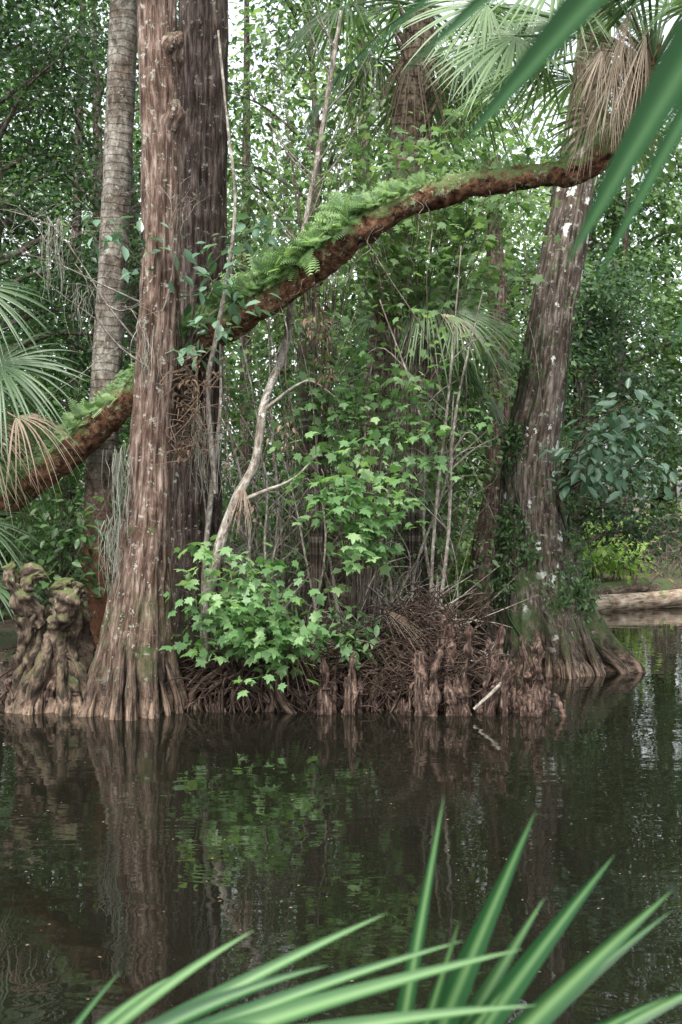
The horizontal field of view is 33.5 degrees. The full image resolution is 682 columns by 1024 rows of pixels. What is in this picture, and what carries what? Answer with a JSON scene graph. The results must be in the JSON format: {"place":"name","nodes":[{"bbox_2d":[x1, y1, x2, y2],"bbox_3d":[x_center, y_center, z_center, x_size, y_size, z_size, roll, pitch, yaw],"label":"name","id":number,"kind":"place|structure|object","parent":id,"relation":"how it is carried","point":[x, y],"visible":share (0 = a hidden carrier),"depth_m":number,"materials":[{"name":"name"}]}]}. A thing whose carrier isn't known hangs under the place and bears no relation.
{"place":"outdoors","nodes":[
{"label":"outdoors","id":0,"kind":"place"},
{"bbox_2d":[229,487,422,694],"bbox_3d":[-0.098,0.813,11.892,2.165,2.172,0.468,0,0,-10],"label":"dead palm frond","id":1,"kind":"object","parent":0,"point":[242,491],"visible":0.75,"depth_m":11.91,"materials":[{"name":"brown plant"}]},
{"bbox_2d":[0,605,681,1023],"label":"river water","id":2,"kind":"structure","parent":0,"point":[284,805],"depth_m":7.22,"materials":[{"name":"black liquid"}]},
{"bbox_2d":[4,674,308,712],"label":"cypress knees","id":3,"kind":"object","parent":2,"relation":"in","point":[218,707],"visible":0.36,"depth_m":11.90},
{"bbox_2d":[317,652,362,714],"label":"cypress knees","id":4,"kind":"object","parent":2,"relation":"in","point":[326,703],"visible":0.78,"depth_m":11.77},
{"bbox_2d":[10,712,681,1005],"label":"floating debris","id":5,"kind":"object","parent":2,"relation":"on","point":[298,885],"visible":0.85,"depth_m":6.83,"materials":[{"name":"brown plant"}]},
{"bbox_2d":[387,615,474,716],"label":"cypress knees","id":6,"kind":"object","parent":2,"relation":"in","point":[455,697],"visible":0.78,"depth_m":11.71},
{"bbox_2d":[472,620,566,716],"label":"cypress knees","id":7,"kind":"object","parent":2,"relation":"in","point":[530,697],"visible":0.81,"depth_m":11.88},
{"bbox_2d":[0,500,681,703],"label":"ground","id":8,"kind":"structure","parent":0,"point":[8,636],"depth_m":24.29,"materials":[{"name":"brown soil"}]},
{"bbox_2d":[0,280,89,621],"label":"cabbage palm","id":9,"kind":"object","parent":8,"relation":"on","point":[18,425],"visible":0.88,"depth_m":12.57,"materials":[{"name":"green plant"}]},
{"bbox_2d":[1,557,95,715],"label":"tree stump","id":10,"kind":"object","parent":8,"relation":"on","point":[61,647],"visible":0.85,"depth_m":11.93,"materials":[{"name":"brown wood"}]},
{"bbox_2d":[0,491,118,615],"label":"green shrub","id":11,"kind":"object","parent":8,"relation":"on","point":[78,540],"visible":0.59,"depth_m":12.91,"materials":[{"name":"green plant"}]},
{"bbox_2d":[0,0,141,496],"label":"laurel oak tree","id":12,"kind":"object","parent":8,"relation":"on","point":[33,327],"visible":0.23,"depth_m":19.18,"materials":[{"name":"green plant"}]},
{"bbox_2d":[80,0,136,648],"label":"cabbage palm","id":13,"kind":"object","parent":8,"relation":"on","point":[119,116],"visible":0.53,"depth_m":13.35,"materials":[{"name":"grey plant"}]},
{"bbox_2d":[0,0,255,620],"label":"laurel oak tree","id":14,"kind":"object","parent":8,"relation":"on","point":[59,172],"visible":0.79,"depth_m":16.15,"materials":[{"name":"green plant"}]},
{"bbox_2d":[77,0,189,720],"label":"cypress tree","id":15,"kind":"object","parent":8,"relation":"on","point":[133,670],"visible":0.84,"depth_m":11.80,"materials":[{"name":"brown plant"}]},
{"bbox_2d":[0,161,209,421],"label":"bare twigs","id":16,"kind":"object","parent":15,"relation":"attached to","point":[114,314],"visible":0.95,"depth_m":11.62,"materials":[{"name":"grey wood"}]},
{"bbox_2d":[62,193,299,393],"bbox_3d":[-1.664,-2.271,11.926,2.503,1.955,1.367,0,0,0],"label":"bay shrub","id":17,"kind":"object","parent":15,"relation":"attached to","point":[222,333],"visible":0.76,"depth_m":11.89,"materials":[{"name":"green plant"}]},
{"bbox_2d":[40,54,384,609],"bbox_3d":[-1.877,-2.204,12.977,3.994,6.530,2.998,0,0,24],"label":"spanish moss","id":18,"kind":"object","parent":15,"relation":"attached to","point":[117,460],"visible":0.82,"depth_m":11.76,"materials":[{"name":"grey plant"}]},
{"bbox_2d":[134,273,338,522],"bbox_3d":[-1.073,-1.238,11.848,2.107,2.726,1.062,0,0,0],"label":"dead leaf cluster","id":19,"kind":"object","parent":15,"relation":"attached to","point":[184,406],"visible":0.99,"depth_m":11.80,"materials":[{"name":"brown plant"}]},
{"bbox_2d":[0,0,289,448],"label":"laurel oak tree","id":20,"kind":"object","parent":8,"relation":"on","point":[97,127],"visible":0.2,"depth_m":19.75,"materials":[{"name":"green plant"}]},
{"bbox_2d":[170,0,228,654],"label":"cypress tree","id":21,"kind":"object","parent":8,"relation":"on","point":[204,142],"visible":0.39,"depth_m":13.04,"materials":[{"name":"brown plant"}]},
{"bbox_2d":[0,602,468,666],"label":"leaf litter","id":22,"kind":"object","parent":8,"relation":"on","point":[9,648],"visible":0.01,"depth_m":14.89,"materials":[{"name":"brown plant"}]},
{"bbox_2d":[0,329,510,629],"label":"understory foliage","id":23,"kind":"object","parent":8,"relation":"on","point":[50,507],"visible":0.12,"depth_m":17.70,"materials":[{"name":"green plant"}]},
{"bbox_2d":[0,622,510,713],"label":"bank roots","id":24,"kind":"object","parent":8,"relation":"on","point":[274,699],"visible":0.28,"depth_m":12.06,"materials":[{"name":"brown wood"}]},
{"bbox_2d":[283,600,395,670],"bbox_3d":[-0.002,1.375,12.096,1.028,0.885,1.079,0,0,44],"label":"green shrub","id":25,"kind":"object","parent":24,"relation":"on","point":[348,636],"visible":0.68,"depth_m":12.06,"materials":[{"name":"green plant"}]},
{"bbox_2d":[306,541,536,709],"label":"driftwood branches","id":26,"kind":"object","parent":24,"relation":"on","point":[488,696],"visible":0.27,"depth_m":12.63,"materials":[{"name":"brown plant"}]},
{"bbox_2d":[158,534,353,698],"bbox_3d":[-0.882,1.038,11.772,2.054,1.606,1.518,0,0,0],"label":"red maple sapling","id":27,"kind":"object","parent":8,"relation":"on","point":[268,641],"visible":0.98,"depth_m":11.62,"materials":[{"name":"green plant"}]},
{"bbox_2d":[200,0,377,662],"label":"slender sapling","id":28,"kind":"object","parent":8,"relation":"on","point":[265,405],"visible":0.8,"depth_m":12.18,"materials":[{"name":"brown plant"}]},
{"bbox_2d":[96,0,487,598],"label":"sweetgum tree","id":29,"kind":"object","parent":8,"relation":"on","point":[292,7],"visible":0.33,"depth_m":19.25,"materials":[{"name":"green plant"}]},
{"bbox_2d":[211,0,443,641],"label":"red maple sapling","id":30,"kind":"object","parent":8,"relation":"on","point":[316,563],"visible":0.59,"depth_m":13.39,"materials":[{"name":"green plant"}]},
{"bbox_2d":[225,272,440,623],"bbox_3d":[-0.263,-0.620,15.044,3.061,4.850,2.976,0,0,0],"label":"green shrub","id":31,"kind":"object","parent":8,"relation":"on","point":[294,552],"visible":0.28,"depth_m":15.01,"materials":[{"name":"green plant"}]},
{"bbox_2d":[171,241,496,652],"bbox_3d":[-0.077,-0.683,14.874,4.465,4.986,4.640,0,0,0],"label":"sapling thicket","id":32,"kind":"object","parent":8,"relation":"on","point":[250,544],"visible":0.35,"depth_m":13.56,"materials":[{"name":"brown plant"}]},
{"bbox_2d":[159,576,519,715],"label":"fallen twigs","id":33,"kind":"object","parent":8,"relation":"on","point":[429,637],"visible":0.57,"depth_m":12.05,"materials":[{"name":"brown wood"}]},
{"bbox_2d":[0,0,681,600],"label":"leaning cabbage palm","id":34,"kind":"object","parent":8,"relation":"on","point":[340,234],"visible":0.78,"depth_m":11.73,"materials":[{"name":"green plant"}]},
{"bbox_2d":[0,0,681,577],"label":"background forest","id":35,"kind":"object","parent":8,"relation":"on","point":[246,450],"visible":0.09,"depth_m":30.06,"materials":[{"name":"green plant"}]},
{"bbox_2d":[268,428,429,646],"bbox_3d":[0.070,0.403,12.114,1.756,2.602,1.374,0,0,0],"label":"red maple sapling","id":36,"kind":"object","parent":8,"relation":"on","point":[361,540],"visible":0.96,"depth_m":11.99,"materials":[{"name":"green plant"}]},
{"bbox_2d":[254,306,493,628],"bbox_3d":[0.415,-0.337,13.020,2.758,4.079,1.797,0,0,0],"label":"red maple sapling","id":37,"kind":"object","parent":8,"relation":"on","point":[336,458],"visible":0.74,"depth_m":12.98,"materials":[{"name":"green plant"}]},
{"bbox_2d":[73,797,681,1023],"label":"saw palmetto","id":38,"kind":"object","parent":8,"relation":"on","point":[497,997],"visible":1,"depth_m":1.90,"materials":[{"name":"green plant"}]},
{"bbox_2d":[260,88,565,611],"bbox_3d":[0.878,-1.789,13.936,3.758,6.981,2.475,0,0,0],"label":"red maple sapling","id":39,"kind":"object","parent":8,"relation":"on","point":[408,268],"visible":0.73,"depth_m":13.91,"materials":[{"name":"green plant"}]},
{"bbox_2d":[265,0,571,630],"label":"cabbage palm","id":40,"kind":"object","parent":8,"relation":"on","point":[411,90],"visible":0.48,"depth_m":14.87,"materials":[{"name":"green plant"}]},
{"bbox_2d":[318,267,528,605],"bbox_3d":[1.270,-0.855,15.667,4.093,5.320,4.282,0,0,39],"label":"cabbage palm","id":41,"kind":"object","parent":8,"relation":"on","point":[469,312],"visible":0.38,"depth_m":15.37,"materials":[{"name":"green plant"}]},
{"bbox_2d":[340,359,514,605],"bbox_3d":[1.228,-0.162,14.899,2.640,3.934,2.375,0,0,-29],"label":"green shrub","id":42,"kind":"object","parent":8,"relation":"on","point":[438,540],"visible":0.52,"depth_m":14.79,"materials":[{"name":"green plant"}]},
{"bbox_2d":[405,536,472,604],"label":"shrub","id":43,"kind":"object","parent":8,"relation":"on","point":[459,569],"visible":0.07,"depth_m":19.19,"materials":[{"name":"brown plant"}]},
{"bbox_2d":[295,25,619,598],"bbox_3d":[1.831,-3.328,19.922,5.934,9.997,5.991,0,0,15],"label":"sweetgum tree","id":44,"kind":"object","parent":8,"relation":"on","point":[531,266],"visible":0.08,"depth_m":19.73,"materials":[{"name":"green plant"}]},
{"bbox_2d":[471,623,487,638],"bbox_3d":[2.144,1.952,18.928,2.119,0.388,0.339,0,0,20],"label":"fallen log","id":45,"kind":"object","parent":8,"relation":"on","point":[473,625],"visible":0.02,"depth_m":18.71,"materials":[{"name":"brown wood"}]},
{"bbox_2d":[458,154,509,624],"bbox_3d":[2.320,-2.046,18.570,0.961,7.780,0.653,0,0,-30],"label":"weathered snag","id":46,"kind":"object","parent":8,"relation":"on","point":[491,491],"visible":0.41,"depth_m":18.46,"materials":[{"name":"brown plant"}]},
{"bbox_2d":[332,0,681,349],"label":"overhanging cabbage palm","id":47,"kind":"object","parent":8,"relation":"on","point":[660,101],"visible":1,"depth_m":1.28,"materials":[{"name":"green plant"}]},
{"bbox_2d":[472,1,645,678],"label":"cypress tree","id":48,"kind":"object","parent":8,"relation":"on","point":[535,546],"visible":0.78,"depth_m":15.05,"materials":[{"name":"brown plant"}]},
{"bbox_2d":[537,378,681,505],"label":"bay shrub","id":49,"kind":"object","parent":48,"relation":"attached to","point":[569,484],"visible":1,"depth_m":14.10,"materials":[{"name":"green plant"}]},
{"bbox_2d":[459,232,681,576],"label":"laurel oak tree","id":50,"kind":"object","parent":8,"relation":"on","point":[601,331],"visible":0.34,"depth_m":21.07,"materials":[{"name":"green plant"}]},
{"bbox_2d":[470,490,681,584],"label":"bank shrubs","id":51,"kind":"object","parent":8,"relation":"on","point":[609,549],"visible":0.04,"depth_m":29.26,"materials":[{"name":"green plant"}]},
{"bbox_2d":[507,96,681,548],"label":"sweetgum tree","id":52,"kind":"object","parent":8,"relation":"on","point":[654,200],"visible":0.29,"depth_m":29.13,"materials":[{"name":"green plant"}]},
{"bbox_2d":[594,578,649,594],"bbox_3d":[6.114,1.807,25.418,2.462,0.560,0.489,0,0,-45],"label":"fallen log","id":53,"kind":"object","parent":8,"relation":"on","point":[641,585],"visible":0.38,"depth_m":25.44,"materials":[{"name":"brown wood"}]},
{"bbox_2d":[566,502,681,592],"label":"shrub","id":54,"kind":"object","parent":8,"relation":"on","point":[670,550],"visible":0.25,"depth_m":27.64,"materials":[{"name":"green plant"}]},
{"bbox_2d":[582,506,673,595],"bbox_3d":[5.724,0.939,26.174,3.800,2.234,3.151,0,0,11],"label":"lime shrub","id":55,"kind":"object","parent":8,"relation":"on","point":[601,551],"visible":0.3,"depth_m":25.54,"materials":[{"name":"green plant"}]},
{"bbox_2d":[590,589,681,611],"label":"fallen log","id":56,"kind":"object","parent":8,"relation":"on","point":[637,601],"visible":0.69,"depth_m":24.38,"materials":[{"name":"brown wood"}]},
{"bbox_2d":[594,113,681,485],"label":"sweetgum tree","id":57,"kind":"object","parent":8,"relation":"on","point":[677,246],"visible":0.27,"depth_m":30.60,"materials":[{"name":"green plant"}]},
{"bbox_2d":[0,0,681,510],"label":"sky","id":58,"kind":"structure","parent":0,"point":[231,11],"materials":[{"name":"white"}]}
]}

